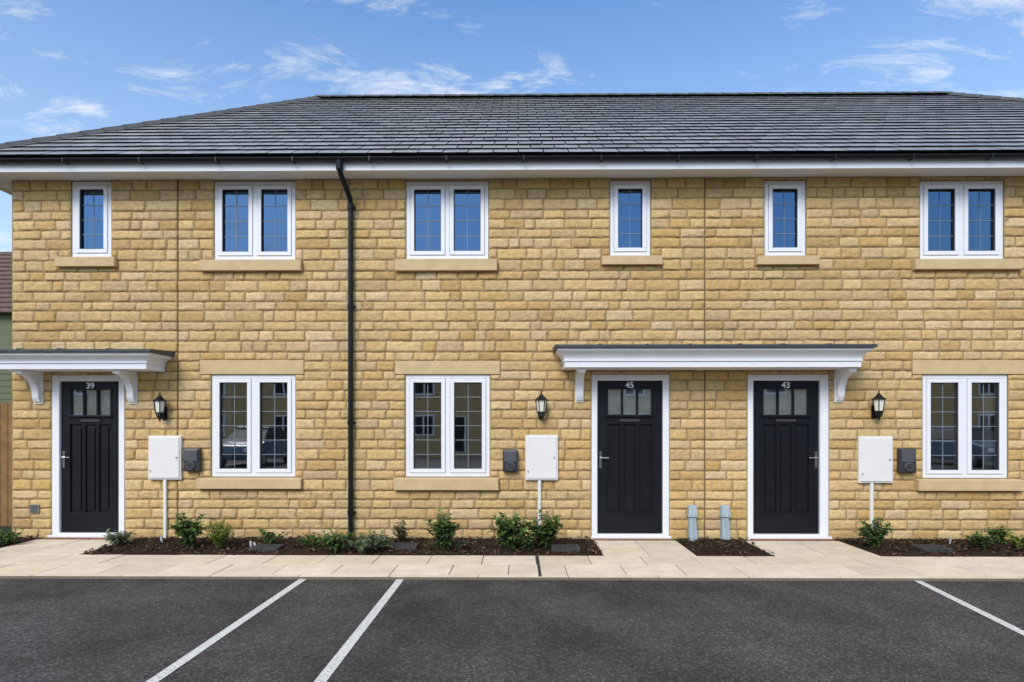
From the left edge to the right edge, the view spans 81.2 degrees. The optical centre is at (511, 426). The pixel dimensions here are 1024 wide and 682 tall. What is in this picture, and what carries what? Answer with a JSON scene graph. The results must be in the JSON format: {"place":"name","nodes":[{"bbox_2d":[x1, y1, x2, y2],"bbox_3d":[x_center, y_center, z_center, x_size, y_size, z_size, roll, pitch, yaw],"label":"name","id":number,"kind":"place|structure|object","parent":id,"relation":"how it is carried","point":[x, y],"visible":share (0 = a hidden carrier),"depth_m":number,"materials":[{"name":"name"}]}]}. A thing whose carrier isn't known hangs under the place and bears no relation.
{"place":"outdoors","nodes":[
{"label":"outdoors","id":0,"kind":"place"},
{"bbox_2d":[0,252,11,402],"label":"neighbouring house","id":1,"kind":"structure","parent":0,"point":[5,317],"depth_m":22.20,"materials":[{"name":"stone"}]},
{"bbox_2d":[0,526,11,532],"bbox_3d":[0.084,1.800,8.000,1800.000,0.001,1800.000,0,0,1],"label":"ground","id":2,"kind":"structure","parent":0,"point":[7,528],"depth_m":10.52,"materials":[{"name":"plant"}]},
{"bbox_2d":[0,403,11,525],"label":"timber fence","id":3,"kind":"object","parent":2,"relation":"on","point":[5,464],"visible":0.2,"depth_m":8.98,"materials":[{"name":"brown wood"}]},
{"bbox_2d":[222,383,286,467],"bbox_3d":[-3.468,0.066,9.202,1.429,1.825,2.070,0,0,1],"label":"room interior","id":4,"kind":"object","parent":2,"relation":"on","point":[241,419],"visible":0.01,"depth_m":9.70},
{"bbox_2d":[414,383,480,472],"bbox_3d":[-0.851,0.066,9.174,1.431,1.821,2.070,0,0,1],"label":"room interior","id":5,"kind":"object","parent":2,"relation":"on","point":[434,418],"visible":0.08,"depth_m":10.21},
{"bbox_2d":[12,176,1023,538],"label":"mortar wall","id":6,"kind":"structure","parent":2,"relation":"on","point":[530,330],"depth_m":8.00,"materials":[{"name":"stone"}]},
{"bbox_2d":[47,375,124,537],"bbox_3d":[-5.717,0.408,8.075,1.008,2.195,0.170,0,0,1],"label":"door frame","id":7,"kind":"object","parent":6,"relation":"attached to","point":[57,380],"visible":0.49,"depth_m":8.06,"materials":[{"name":"plastic"}]},
{"bbox_2d":[61,382,118,531],"bbox_3d":[-5.707,0.412,8.095,0.801,2.035,0.070,0,0,1],"label":"door leaf","id":8,"kind":"object","parent":7,"relation":"attached to","point":[90,481],"visible":1,"depth_m":8.09,"materials":[{"name":"wood"}]},
{"bbox_2d":[61,451,69,467],"bbox_3d":[-6.020,0.450,8.065,0.125,0.220,0.058,0,0,1],"label":"door handle","id":9,"kind":"object","parent":8,"relation":"attached to","point":[63,457],"visible":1,"depth_m":8.08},
{"bbox_2d":[86,382,94,388],"bbox_3d":[-5.705,-0.551,8.084,0.108,0.086,0.008,0,0,1],"label":"house number","id":10,"kind":"object","parent":8,"relation":"attached to","point":[89,384],"visible":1,"depth_m":8.08,"materials":[{"name":"white paint"}]},
{"bbox_2d":[73,390,109,414],"bbox_3d":[-5.706,-0.325,8.132,0.761,0.380,0.001,0,0,1],"label":"door glass backing","id":11,"kind":"object","parent":8,"relation":"in","point":[91,402],"depth_m":8.13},
{"bbox_2d":[0,348,174,403],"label":"door canopy","id":12,"kind":"object","parent":6,"relation":"attached to","point":[31,366],"visible":1,"depth_m":7.64,"materials":[{"name":"plastic"}]},
{"bbox_2d":[72,182,110,256],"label":"window frame","id":13,"kind":"object","parent":6,"relation":"attached to","point":[77,251],"visible":0.88,"depth_m":8.06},
{"bbox_2d":[82,191,93,248],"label":"leaded bars","id":14,"kind":"object","parent":13,"relation":"attached to","point":[93,217],"visible":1,"depth_m":8.10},
{"bbox_2d":[80,189,102,248],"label":"window seal","id":15,"kind":"object","parent":13,"relation":"attached to","point":[81,190],"depth_m":8.07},
{"bbox_2d":[82,191,102,248],"bbox_3d":[-5.676,-2.798,8.105,0.326,0.808,0.001,0,0,1],"label":"window glass","id":16,"kind":"object","parent":13,"relation":"in","point":[87,224],"visible":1,"depth_m":8.11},
{"bbox_2d":[148,436,182,537],"bbox_3d":[-4.650,0.812,8.006,0.440,1.375,0.066,0,0,1],"label":"meter box","id":17,"kind":"object","parent":6,"relation":"attached to","point":[165,458],"visible":1,"depth_m":7.98,"materials":[{"name":"plastic"}]},
{"bbox_2d":[184,448,201,470],"bbox_3d":[-4.272,0.447,7.975,0.214,0.310,0.117,0,0,1],"label":"ev charger","id":18,"kind":"object","parent":6,"relation":"attached to","point":[192,459],"visible":1,"depth_m":7.93,"materials":[{"name":"plastic"}]},
{"bbox_2d":[212,375,294,476],"bbox_3d":[-3.480,-0.009,8.079,1.129,1.375,0.085,0,0,1],"label":"window frame","id":19,"kind":"object","parent":6,"relation":"attached to","point":[253,469],"visible":0.97,"depth_m":8.04,"materials":[{"name":"plastic"}]},
{"bbox_2d":[221,383,286,467],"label":"leaded bars","id":20,"kind":"object","parent":19,"relation":"attached to","point":[234,425],"visible":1,"depth_m":8.07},
{"bbox_2d":[220,382,287,468],"bbox_3d":[-3.480,-0.009,8.065,0.917,1.163,0.032,0,0,1],"label":"window seal","id":21,"kind":"object","parent":19,"relation":"attached to","point":[260,428],"depth_m":8.06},
{"bbox_2d":[215,182,294,259],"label":"window frame","id":22,"kind":"object","parent":6,"relation":"attached to","point":[254,220],"visible":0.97,"depth_m":8.04,"materials":[{"name":"plastic"}]},
{"bbox_2d":[222,189,287,251],"bbox_3d":[-3.462,-2.772,8.065,0.881,0.840,0.032,0,0,1],"label":"window seal","id":23,"kind":"object","parent":22,"relation":"attached to","point":[262,190],"depth_m":8.05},
{"bbox_2d":[224,191,286,250],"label":"leaded bars","id":24,"kind":"object","parent":22,"relation":"attached to","point":[275,221],"visible":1,"depth_m":8.07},
{"bbox_2d":[224,191,286,250],"bbox_3d":[-3.462,-2.772,8.082,0.881,0.840,0.001,0,0,1],"label":"window glass","id":25,"kind":"object","parent":22,"relation":"in","point":[242,227],"visible":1,"depth_m":8.08,"materials":[{"name":"glass"}]},
{"bbox_2d":[337,159,352,537],"bbox_3d":[-2.174,-0.957,7.788,0.072,4.875,0.405,0,0,9],"label":"downpipe","id":26,"kind":"object","parent":6,"relation":"attached to","point":[350,343],"visible":0.92,"depth_m":7.93,"materials":[{"name":"black plastic"}]},
{"bbox_2d":[336,159,355,515],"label":"downpipe clips","id":27,"kind":"object","parent":6,"relation":"attached to","point":[339,164],"visible":1,"depth_m":7.92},
{"bbox_2d":[406,182,488,258],"bbox_3d":[-0.867,-2.767,8.052,1.104,1.040,0.085,0,0,1],"label":"window frame","id":28,"kind":"object","parent":6,"relation":"attached to","point":[447,251],"visible":0.96,"depth_m":8.02,"materials":[{"name":"plastic"}]},
{"bbox_2d":[415,191,479,250],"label":"leaded bars","id":29,"kind":"object","parent":28,"relation":"attached to","point":[467,205],"visible":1,"depth_m":8.05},
{"bbox_2d":[415,191,479,250],"bbox_3d":[-0.867,-2.767,8.055,0.892,0.828,0.001,0,0,1],"label":"window glass","id":30,"kind":"object","parent":28,"relation":"in","point":[428,220],"visible":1,"depth_m":8.06,"materials":[{"name":"glass"}]},
{"bbox_2d":[414,189,480,250],"bbox_3d":[-0.867,-2.767,8.037,0.892,0.828,0.032,0,0,1],"label":"window seal","id":31,"kind":"object","parent":28,"relation":"attached to","point":[454,211],"depth_m":8.03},
{"bbox_2d":[406,375,489,476],"bbox_3d":[-0.863,-0.009,8.052,1.131,1.371,0.085,0,0,1],"label":"window frame","id":32,"kind":"object","parent":6,"relation":"attached to","point":[447,382],"visible":0.98,"depth_m":8.02,"materials":[{"name":"plastic"}]},
{"bbox_2d":[414,383,480,467],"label":"leaded bars","id":33,"kind":"object","parent":32,"relation":"attached to","point":[427,425],"visible":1,"depth_m":8.05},
{"bbox_2d":[414,383,481,468],"bbox_3d":[-0.863,-0.009,8.037,0.919,1.159,0.032,0,0,1],"label":"window seal","id":34,"kind":"object","parent":32,"relation":"attached to","point":[454,436],"depth_m":8.02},
{"bbox_2d":[503,449,517,471],"bbox_3d":[-0.021,0.457,7.930,0.202,0.299,0.117,0,0,1],"label":"ev charger","id":35,"kind":"object","parent":6,"relation":"attached to","point":[510,460],"visible":1,"depth_m":7.89,"materials":[{"name":"plastic"}]},
{"bbox_2d":[55,255,1023,490],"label":"sills and lintels","id":36,"kind":"structure","parent":6,"relation":"attached to","point":[493,367],"depth_m":7.94,"materials":[{"name":"stone"}]},
{"bbox_2d":[525,435,557,524],"bbox_3d":[0.394,0.808,7.953,0.434,1.385,0.066,0,0,1],"label":"meter box","id":37,"kind":"object","parent":6,"relation":"attached to","point":[541,457],"visible":0.81,"depth_m":7.93,"materials":[{"name":"plastic"}]},
{"bbox_2d":[610,181,649,255],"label":"window frame","id":38,"kind":"object","parent":6,"relation":"attached to","point":[615,186],"visible":0.89,"depth_m":7.99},
{"bbox_2d":[618,190,640,246],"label":"leaded bars","id":39,"kind":"object","parent":38,"relation":"attached to","point":[629,204],"visible":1,"depth_m":8.02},
{"bbox_2d":[618,190,640,246],"bbox_3d":[1.582,-2.785,8.029,0.324,0.789,0.001,0,0,1],"label":"window glass","id":40,"kind":"object","parent":38,"relation":"in","point":[623,218],"visible":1,"depth_m":8.03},
{"bbox_2d":[618,189,641,247],"bbox_3d":[1.582,-2.785,8.012,0.324,0.789,0.032,0,0,1],"label":"window seal","id":41,"kind":"object","parent":38,"relation":"in","point":[641,218],"depth_m":8.02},
{"bbox_2d":[591,375,670,538],"bbox_3d":[1.581,0.406,7.999,1.060,2.197,0.170,0,0,1],"label":"door frame","id":42,"kind":"object","parent":6,"relation":"attached to","point":[664,379],"visible":0.9,"depth_m":7.98,"materials":[{"name":"plastic"}]},
{"bbox_2d":[597,381,661,532],"bbox_3d":[1.579,0.411,8.019,0.866,2.038,0.070,0,0,1],"label":"door leaf","id":43,"kind":"object","parent":42,"relation":"in","point":[629,486],"visible":1,"depth_m":8.02,"materials":[{"name":"wood"}]},
{"bbox_2d":[599,452,608,467],"bbox_3d":[1.233,0.450,7.989,0.125,0.220,0.058,0,0,1],"label":"door handle","id":44,"kind":"object","parent":43,"relation":"attached to","point":[600,459],"visible":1,"depth_m":8.01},
{"bbox_2d":[608,389,650,414],"bbox_3d":[1.579,-0.328,8.056,0.826,0.380,0.001,0,0,1],"label":"door glass backing","id":45,"kind":"object","parent":43,"relation":"in","point":[629,401],"depth_m":8.06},
{"bbox_2d":[553,343,877,402],"bbox_3d":[2.539,-0.693,7.694,3.998,0.750,0.551,0,0,1],"label":"door canopy","id":46,"kind":"object","parent":6,"relation":"attached to","point":[843,361],"visible":1,"depth_m":7.54,"materials":[{"name":"white paint"}]},
{"bbox_2d":[765,181,804,255],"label":"window frame","id":47,"kind":"object","parent":6,"relation":"attached to","point":[770,186],"visible":0.87,"depth_m":7.97,"materials":[{"name":"plastic"}]},
{"bbox_2d":[773,204,795,233],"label":"leaded bars","id":48,"kind":"object","parent":47,"relation":"attached to","point":[784,204],"visible":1,"depth_m":8.00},
{"bbox_2d":[773,190,795,246],"bbox_3d":[3.644,-2.777,8.007,0.330,0.786,0.001,0,0,1],"label":"window glass","id":49,"kind":"object","parent":47,"relation":"in","point":[784,218],"visible":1,"depth_m":8.01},
{"bbox_2d":[773,189,796,247],"bbox_3d":[3.644,-2.777,7.990,0.330,0.786,0.032,0,0,1],"label":"window seal","id":50,"kind":"object","parent":47,"relation":"in","point":[796,218],"depth_m":7.98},
{"bbox_2d":[747,375,831,539],"bbox_3d":[3.679,0.407,7.977,1.099,2.195,0.170,0,0,1],"label":"door frame","id":51,"kind":"object","parent":6,"relation":"attached to","point":[823,456],"visible":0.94,"depth_m":7.95,"materials":[{"name":"plastic"}]},
{"bbox_2d":[753,381,818,532],"bbox_3d":[3.661,0.412,7.997,0.879,2.037,0.070,0,0,1],"label":"door","id":52,"kind":"structure","parent":51,"relation":"in","point":[785,483],"depth_m":8.00,"materials":[{"name":"wood"}]},
{"bbox_2d":[764,389,806,414],"bbox_3d":[3.662,-0.327,8.034,0.839,0.380,0.001,0,0,1],"label":"door glass backing","id":53,"kind":"object","parent":52,"relation":"in","point":[800,401],"depth_m":8.03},
{"bbox_2d":[809,452,817,467],"bbox_3d":[4.013,0.450,7.960,0.125,0.220,0.058,0,0,1],"label":"door handle","id":54,"kind":"object","parent":52,"relation":"attached to","point":[815,457],"visible":1,"depth_m":7.98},
{"bbox_2d":[857,436,892,529],"bbox_3d":[4.812,0.816,7.907,0.446,1.368,0.066,0,0,1],"label":"meter box","id":55,"kind":"object","parent":6,"relation":"attached to","point":[874,459],"visible":0.89,"depth_m":7.88,"materials":[{"name":"plastic"}]},
{"bbox_2d":[897,448,915,472],"bbox_3d":[5.210,0.454,7.875,0.217,0.332,0.117,0,0,1],"label":"ev charger","id":56,"kind":"object","parent":6,"relation":"attached to","point":[906,460],"visible":1,"depth_m":7.84,"materials":[{"name":"plastic"}]},
{"bbox_2d":[920,181,1002,258],"bbox_3d":[5.980,-2.746,7.980,1.102,1.039,0.085,0,0,1],"label":"window frame","id":57,"kind":"object","parent":6,"relation":"attached to","point":[961,188],"visible":0.86,"depth_m":7.94,"materials":[{"name":"plastic"}]},
{"bbox_2d":[928,190,992,250],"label":"leaded bars","id":58,"kind":"object","parent":57,"relation":"attached to","point":[939,220],"visible":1,"depth_m":7.98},
{"bbox_2d":[928,190,992,250],"bbox_3d":[5.980,-2.746,7.983,0.890,0.827,0.001,0,0,1],"label":"window glass","id":59,"kind":"object","parent":57,"relation":"in","point":[986,227],"visible":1,"depth_m":7.98,"materials":[{"name":"glass"}]},
{"bbox_2d":[928,189,994,250],"bbox_3d":[5.980,-2.746,7.966,0.890,0.827,0.032,0,0,1],"label":"window seal","id":60,"kind":"object","parent":57,"relation":"attached to","point":[954,214],"depth_m":7.96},
{"bbox_2d":[923,375,1006,477],"bbox_3d":[6.024,0.000,7.980,1.119,1.376,0.085,0,0,1],"label":"window frame","id":61,"kind":"object","parent":6,"relation":"attached to","point":[964,382],"visible":0.96,"depth_m":7.94,"materials":[{"name":"plastic"}]},
{"bbox_2d":[931,383,994,468],"bbox_3d":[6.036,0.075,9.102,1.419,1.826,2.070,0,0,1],"label":"window glass","id":62,"kind":"object","parent":61,"relation":"in","point":[949,420],"depth_m":9.11,"materials":[{"name":"glass"}]},
{"bbox_2d":[931,383,996,468],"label":"leaded bars","id":63,"kind":"object","parent":61,"relation":"attached to","point":[942,426],"visible":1,"depth_m":7.97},
{"bbox_2d":[931,383,998,469],"bbox_3d":[6.024,0.000,7.965,0.907,1.164,0.032,0,0,1],"label":"window seal","id":64,"kind":"object","parent":61,"relation":"attached to","point":[957,431],"depth_m":7.96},
{"bbox_2d":[0,579,1023,681],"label":"asphalt parking lot","id":65,"kind":"structure","parent":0,"point":[98,630],"depth_m":4.47,"materials":[{"name":"asphalt"}]},
{"bbox_2d":[146,579,305,681],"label":"parking line","id":66,"kind":"object","parent":65,"relation":"on","point":[165,672],"visible":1,"depth_m":4.33,"materials":[{"name":"paint"}]},
{"bbox_2d":[314,579,403,681],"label":"parking line","id":67,"kind":"object","parent":65,"relation":"on","point":[335,661],"visible":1,"depth_m":4.35,"materials":[{"name":"paint"}]},
{"bbox_2d":[915,581,1023,634],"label":"parking line","id":68,"kind":"object","parent":65,"relation":"on","point":[986,614],"depth_m":5.05,"materials":[{"name":"paint"}]},
{"bbox_2d":[0,538,1023,580],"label":"paved footpath","id":69,"kind":"structure","parent":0,"point":[662,559],"depth_m":6.49,"materials":[{"name":"concrete"}]},
{"bbox_2d":[45,537,107,539],"bbox_3d":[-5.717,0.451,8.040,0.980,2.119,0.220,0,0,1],"label":"threshold","id":70,"kind":"object","parent":69,"relation":"on","point":[75,538],"visible":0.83,"depth_m":7.93,"materials":[{"name":"plastic"}]},
{"bbox_2d":[0,535,1023,556],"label":"mulch bed","id":71,"kind":"object","parent":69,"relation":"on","point":[707,546],"visible":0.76,"depth_m":7.28,"materials":[{"name":"brown soil"}]},
{"bbox_2d":[0,527,23,545],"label":"shrub","id":72,"kind":"object","parent":71,"relation":"on","point":[9,538],"visible":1,"depth_m":7.52,"materials":[{"name":"green plant"}]},
{"bbox_2d":[103,529,136,544],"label":"plant","id":73,"kind":"object","parent":71,"relation":"on","point":[117,539],"visible":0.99,"depth_m":7.51,"materials":[{"name":"green plant"}]},
{"bbox_2d":[167,512,209,547],"bbox_3d":[-3.963,1.280,7.390,0.536,0.445,0.398,0,0,1],"label":"shrub","id":74,"kind":"object","parent":71,"relation":"on","point":[189,531],"visible":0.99,"depth_m":7.32,"materials":[{"name":"green plant"}]},
{"bbox_2d":[199,515,234,546],"bbox_3d":[-3.628,1.306,7.385,0.457,0.394,0.396,0,0,1],"label":"plant","id":75,"kind":"object","parent":71,"relation":"on","point":[212,527],"visible":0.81,"depth_m":7.35,"materials":[{"name":"green plant"}]},
{"bbox_2d":[206,524,234,547],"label":"shrub","id":76,"kind":"object","parent":71,"relation":"on","point":[217,541],"visible":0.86,"depth_m":7.33,"materials":[{"name":"green plant"}]},
{"bbox_2d":[248,544,284,551],"bbox_3d":[-2.984,1.476,7.265,0.340,0.049,0.260,0,0,1],"label":"drain cover","id":77,"kind":"object","parent":71,"relation":"on","point":[263,547],"visible":0.98,"depth_m":7.17,"materials":[{"name":"metal"}]},
{"bbox_2d":[257,529,288,543],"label":"shrub","id":78,"kind":"object","parent":71,"relation":"on","point":[270,537],"visible":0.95,"depth_m":7.53,"materials":[{"name":"green plant"}]},
{"bbox_2d":[297,532,322,546],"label":"shrub","id":79,"kind":"object","parent":71,"relation":"on","point":[315,541],"visible":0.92,"depth_m":7.38,"materials":[{"name":"green plant"}]},
{"bbox_2d":[318,528,355,552],"bbox_3d":[-2.069,1.367,7.152,0.505,0.290,0.390,0,0,1],"label":"shrub","id":80,"kind":"object","parent":71,"relation":"on","point":[333,542],"visible":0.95,"depth_m":7.11,"materials":[{"name":"green plant"}]},
{"bbox_2d":[339,531,392,552],"bbox_3d":[-1.752,1.387,7.103,0.621,0.251,0.457,0,0,-19],"label":"shrub","id":81,"kind":"object","parent":71,"relation":"on","point":[366,546],"visible":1,"depth_m":7.08,"materials":[{"name":"green plant"}]},
{"bbox_2d":[378,534,391,547],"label":"shrub","id":82,"kind":"object","parent":71,"relation":"on","point":[385,544],"visible":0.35,"depth_m":7.36,"materials":[{"name":"green plant"}]},
{"bbox_2d":[391,517,410,542],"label":"shrub","id":83,"kind":"object","parent":71,"relation":"on","point":[401,533],"visible":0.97,"depth_m":7.65,"materials":[{"name":"green plant"}]},
{"bbox_2d":[388,543,419,550],"bbox_3d":[-1.328,1.476,7.344,0.340,0.049,0.260,0,0,1],"label":"drain cover","id":84,"kind":"object","parent":71,"relation":"on","point":[407,546],"visible":0.84,"depth_m":7.23,"materials":[{"name":"metal"}]},
{"bbox_2d":[423,541,436,549],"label":"shrub","id":85,"kind":"object","parent":71,"relation":"on","point":[430,546],"visible":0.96,"depth_m":7.28,"materials":[{"name":"green plant"}]},
{"bbox_2d":[423,507,463,549],"bbox_3d":[-0.812,1.245,7.237,0.468,0.521,0.361,0,0,22],"label":"shrub","id":86,"kind":"object","parent":71,"relation":"on","point":[444,532],"visible":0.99,"depth_m":7.18,"materials":[{"name":"green plant"}]},
{"bbox_2d":[451,536,468,548],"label":"shrub","id":87,"kind":"object","parent":71,"relation":"on","point":[458,544],"visible":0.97,"depth_m":7.30,"materials":[{"name":"green plant"}]},
{"bbox_2d":[485,512,532,549],"bbox_3d":[-0.026,1.280,7.269,0.492,0.447,0.468,0,0,29],"label":"shrub","id":88,"kind":"object","parent":71,"relation":"on","point":[507,530],"visible":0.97,"depth_m":7.24,"materials":[{"name":"green plant"}]},
{"bbox_2d":[513,528,539,550],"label":"shrub","id":89,"kind":"object","parent":71,"relation":"on","point":[526,543],"visible":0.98,"depth_m":7.20,"materials":[{"name":"green plant"}]},
{"bbox_2d":[522,509,564,547],"bbox_3d":[0.390,1.266,7.386,0.542,0.483,0.461,0,0,1],"label":"shrub","id":90,"kind":"object","parent":71,"relation":"on","point":[547,532],"visible":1,"depth_m":7.32,"materials":[{"name":"green plant"}]},
{"bbox_2d":[551,544,580,552],"bbox_3d":[0.645,1.476,7.226,0.340,0.049,0.260,0,0,1],"label":"drain cover","id":91,"kind":"object","parent":71,"relation":"on","point":[558,548],"visible":0.99,"depth_m":7.11,"materials":[{"name":"metal"}]},
{"bbox_2d":[687,505,697,540],"bbox_3d":[2.387,1.288,7.900,0.119,0.484,0.128,0,0,1],"label":"duct cover","id":92,"kind":"object","parent":71,"relation":"on","point":[692,513],"visible":0.84,"depth_m":7.86,"materials":[{"name":"plastic"}]},
{"bbox_2d":[719,505,730,539],"bbox_3d":[2.816,1.288,7.896,0.119,0.485,0.128,0,0,1],"label":"duct cover","id":93,"kind":"object","parent":71,"relation":"on","point":[724,513],"visible":0.8,"depth_m":7.85,"materials":[{"name":"plastic"}]},
{"bbox_2d":[853,517,893,547],"bbox_3d":[4.469,1.310,7.392,0.442,0.387,0.378,0,0,16],"label":"shrub","id":94,"kind":"object","parent":71,"relation":"on","point":[875,535],"visible":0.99,"depth_m":7.34,"materials":[{"name":"green plant"}]},
{"bbox_2d":[910,544,952,552],"bbox_3d":[5.072,1.476,7.226,0.340,0.049,0.260,0,0,1],"label":"drain cover","id":95,"kind":"object","parent":71,"relation":"on","point":[930,548],"visible":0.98,"depth_m":7.17,"materials":[{"name":"metal"}]},
{"bbox_2d":[959,531,1000,548],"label":"shrub","id":96,"kind":"object","parent":71,"relation":"on","point":[979,542],"visible":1,"depth_m":7.25,"materials":[{"name":"green plant"}]},
{"bbox_2d":[983,524,1010,543],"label":"shrub","id":97,"kind":"object","parent":71,"relation":"on","point":[996,531],"visible":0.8,"depth_m":7.62,"materials":[{"name":"green plant"}]},
{"bbox_2d":[1007,532,1023,548],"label":"shrub","id":98,"kind":"object","parent":71,"relation":"on","point":[1014,541],"visible":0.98,"depth_m":7.30,"materials":[{"name":"green plant"}]},
{"bbox_2d":[12,177,1023,539],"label":"stone courses","id":99,"kind":"object","parent":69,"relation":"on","point":[922,293],"visible":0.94,"depth_m":7.99,"materials":[{"name":"stone"}]},
{"bbox_2d":[30,504,39,512],"bbox_3d":[-6.429,1.112,8.046,0.127,0.117,0.024,0,0,1],"label":"vent","id":100,"kind":"object","parent":99,"relation":"attached to","point":[34,508],"depth_m":8.04,"materials":[{"name":"plastic"}]},
{"bbox_2d":[153,392,166,421],"bbox_3d":[-4.673,-0.257,7.941,0.184,0.390,0.193,0,0,1],"label":"wall lantern","id":101,"kind":"object","parent":99,"relation":"attached to","point":[159,401],"depth_m":7.89,"materials":[{"name":"black metal"}]},
{"bbox_2d":[535,391,547,420],"bbox_3d":[0.387,-0.265,7.888,0.184,0.390,0.193,0,0,1],"label":"wall lantern","id":102,"kind":"object","parent":99,"relation":"attached to","point":[541,400],"depth_m":7.83,"materials":[{"name":"black metal"}]},
{"bbox_2d":[871,391,885,419],"bbox_3d":[4.807,-0.274,7.842,0.184,0.390,0.193,0,0,1],"label":"wall lantern","id":103,"kind":"object","parent":99,"relation":"attached to","point":[877,406],"depth_m":7.79,"materials":[{"name":"black metal"}]},
{"bbox_2d":[536,555,541,576],"bbox_3d":[0.287,1.508,6.447,0.030,0.024,0.960,0,0,1],"label":"drain channel","id":104,"kind":"object","parent":69,"relation":"on","point":[538,566],"visible":1,"depth_m":6.38,"materials":[{"name":"metal"}]},
{"bbox_2d":[592,538,670,540],"bbox_3d":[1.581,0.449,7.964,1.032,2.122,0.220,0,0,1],"label":"threshold","id":105,"kind":"object","parent":69,"relation":"on","point":[617,539],"visible":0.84,"depth_m":7.86,"materials":[{"name":"plastic"}]},
{"bbox_2d":[750,539,832,540],"bbox_3d":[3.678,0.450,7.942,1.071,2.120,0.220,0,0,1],"label":"threshold","id":106,"kind":"object","parent":69,"relation":"on","point":[791,539],"visible":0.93,"depth_m":7.84,"materials":[{"name":"plastic"}]},
{"bbox_2d":[0,0,1023,251],"label":"sky","id":107,"kind":"structure","parent":0,"point":[67,66],"materials":[{"name":"blue"}]},
{"bbox_3d":[2.761,-0.760,12.472,18.940,5.120,9.000,0,0,1],"label":"side and rear walls","id":108,"kind":"object","parent":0,"visible":0},
{"bbox_2d":[0,159,1023,194],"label":"fascia and soffit","id":109,"kind":"structure","parent":108,"relation":"on","point":[10,173],"depth_m":7.71,"materials":[{"name":"white paint"}]},
{"bbox_2d":[0,153,1023,164],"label":"gutter","id":110,"kind":"object","parent":109,"relation":"attached to","point":[524,158],"visible":0.87,"depth_m":7.57,"materials":[{"name":"black plastic"}]},
{"bbox_2d":[0,99,1023,157],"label":"roof deck","id":111,"kind":"structure","parent":109,"relation":"on","point":[543,153],"depth_m":7.67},
{"bbox_2d":[0,95,1023,155],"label":"slate tiles","id":112,"kind":"object","parent":111,"relation":"attached to","point":[912,123],"visible":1,"depth_m":9.13,"materials":[{"name":"stone"}]},
{"bbox_2d":[0,91,1023,148],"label":"ridge and hip tiles","id":113,"kind":"structure","parent":111,"relation":"on","point":[172,119],"depth_m":12.37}
]}

